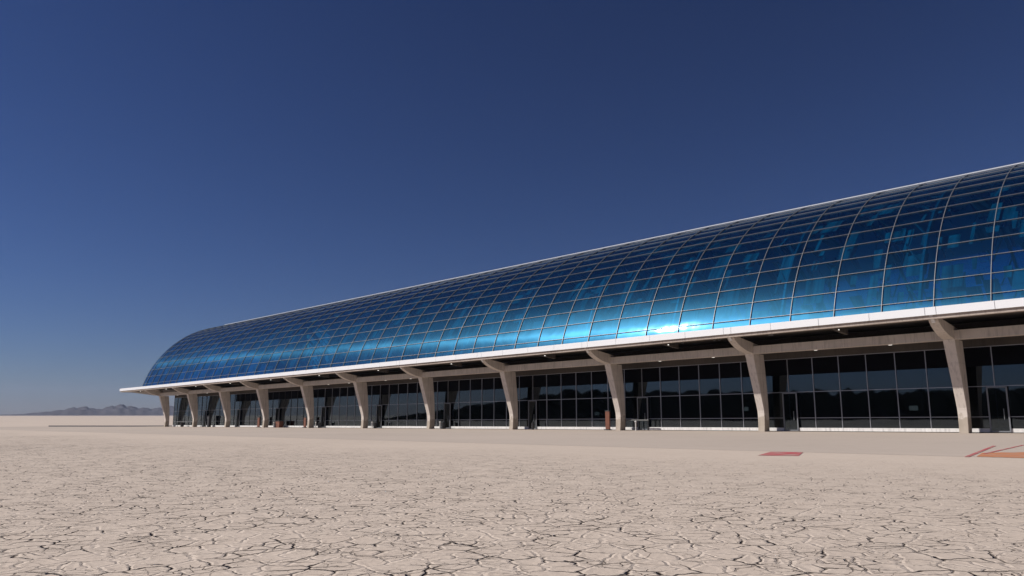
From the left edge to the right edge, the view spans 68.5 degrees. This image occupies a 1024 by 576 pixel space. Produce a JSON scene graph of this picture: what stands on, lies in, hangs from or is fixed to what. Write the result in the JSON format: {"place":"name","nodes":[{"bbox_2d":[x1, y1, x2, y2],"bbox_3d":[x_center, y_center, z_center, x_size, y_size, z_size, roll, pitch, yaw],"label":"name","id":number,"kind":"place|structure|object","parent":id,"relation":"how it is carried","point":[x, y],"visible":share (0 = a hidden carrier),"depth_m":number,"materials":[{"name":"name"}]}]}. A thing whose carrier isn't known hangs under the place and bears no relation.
{"place":"outdoors","nodes":[
{"label":"outdoors","id":0,"kind":"place"},
{"bbox_2d":[0,404,173,415],"bbox_3d":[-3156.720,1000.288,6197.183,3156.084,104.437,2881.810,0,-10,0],"label":"hills","id":1,"kind":"structure","parent":0,"point":[120,410],"depth_m":5450.71,"materials":[{"name":"grey stone"}]},
{"bbox_2d":[48,426,147,426],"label":"road","id":2,"kind":"structure","parent":0,"point":[97,426],"depth_m":206.62,"materials":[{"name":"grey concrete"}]},
{"bbox_2d":[207,416,211,426],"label":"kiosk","id":3,"kind":"object","parent":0,"point":[209,418],"visible":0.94,"depth_m":175.85,"materials":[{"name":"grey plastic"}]},
{"bbox_2d":[0,416,1023,575],"bbox_3d":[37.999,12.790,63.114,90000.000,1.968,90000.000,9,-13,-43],"label":"ground","id":4,"kind":"structure","parent":0,"point":[95,504],"depth_m":11.44,"materials":[{"name":"beige soil"}]},
{"bbox_2d":[0,425,1023,457],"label":"apron","id":5,"kind":"object","parent":4,"relation":"on","point":[932,443],"visible":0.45,"depth_m":54.10,"materials":[{"name":"beige concrete"}]},
{"bbox_2d":[275,421,283,427],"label":"planter box","id":6,"kind":"object","parent":5,"relation":"on","point":[278,424],"visible":1,"depth_m":150.71,"materials":[{"name":"brown plastic"}]},
{"bbox_2d":[302,417,306,427],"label":"standing board","id":7,"kind":"object","parent":5,"relation":"on","point":[305,421],"visible":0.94,"depth_m":143.54,"materials":[{"name":"orange plastic"}]},
{"bbox_2d":[120,162,1023,432],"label":"terminal building","id":8,"kind":"structure","parent":5,"relation":"on","point":[900,309],"depth_m":82.79,"materials":[{"name":"blue glass"}]},
{"bbox_2d":[203,410,206,426],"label":"door","id":9,"kind":"structure","parent":8,"relation":"in","point":[205,411],"depth_m":180.07,"materials":[{"name":"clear glass"}]},
{"bbox_2d":[236,409,239,426],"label":"door","id":10,"kind":"structure","parent":8,"relation":"in","point":[238,410],"depth_m":167.06,"materials":[{"name":"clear glass"}]},
{"bbox_2d":[275,408,279,420],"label":"door","id":11,"kind":"structure","parent":8,"relation":"in","point":[277,409],"depth_m":154.22,"materials":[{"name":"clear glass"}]},
{"bbox_2d":[321,407,325,426],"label":"door","id":12,"kind":"structure","parent":8,"relation":"in","point":[323,410],"depth_m":141.15,"materials":[{"name":"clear glass"}]},
{"bbox_2d":[376,405,381,427],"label":"door","id":13,"kind":"structure","parent":8,"relation":"in","point":[379,407],"depth_m":128.15,"materials":[{"name":"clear glass"}]},
{"bbox_2d":[444,403,450,427],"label":"door","id":14,"kind":"structure","parent":8,"relation":"in","point":[447,406],"depth_m":115.16,"materials":[{"name":"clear glass"}]},
{"bbox_2d":[528,400,536,428],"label":"door","id":15,"kind":"structure","parent":8,"relation":"in","point":[532,405],"depth_m":102.27,"materials":[{"name":"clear glass"}]},
{"bbox_2d":[637,397,648,429],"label":"door","id":16,"kind":"structure","parent":8,"relation":"in","point":[642,402],"depth_m":89.27,"materials":[{"name":"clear glass"}]},
{"bbox_2d":[782,392,798,430],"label":"door","id":17,"kind":"structure","parent":8,"relation":"in","point":[789,400],"depth_m":76.27,"materials":[{"name":"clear glass"}]},
{"bbox_2d":[986,386,1011,431],"bbox_3d":[40.934,10.191,63.283,0.200,3.837,1.530,9,-13,-43],"label":"door","id":18,"kind":"structure","parent":8,"relation":"in","point":[997,396],"depth_m":63.31,"materials":[{"name":"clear glass"}]},
{"bbox_2d":[604,411,611,429],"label":"standing board","id":19,"kind":"object","parent":5,"relation":"on","point":[607,419],"visible":0.88,"depth_m":91.25,"materials":[{"name":"orange plastic"}]},
{"bbox_2d":[965,446,994,456],"bbox_3d":[18.999,6.556,30.357,0.150,0.017,12.029,-7,-12,36],"label":"red line","id":20,"kind":"object","parent":5,"relation":"on","point":[979,451],"visible":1,"depth_m":29.40,"materials":[{"name":"paint"}]},
{"bbox_2d":[977,452,1023,457],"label":"orange marking","id":21,"kind":"object","parent":5,"relation":"on","point":[1011,454],"visible":1,"depth_m":26.98,"materials":[{"name":"paint"}]},
{"bbox_2d":[983,445,1022,453],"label":"red line","id":22,"kind":"object","parent":5,"relation":"on","point":[1002,449],"visible":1,"depth_m":31.10,"materials":[{"name":"paint"}]},
{"bbox_2d":[761,452,802,455],"bbox_3d":[10.312,6.294,28.563,1.388,0.018,3.245,-5,-11,26],"label":"red marking","id":23,"kind":"object","parent":4,"relation":"on","point":[785,453],"visible":1,"depth_m":28.68,"materials":[{"name":"paint"}]},
{"bbox_2d":[0,0,1023,414],"label":"sky","id":24,"kind":"structure","parent":0,"point":[171,171],"materials":[{"name":"blue"}]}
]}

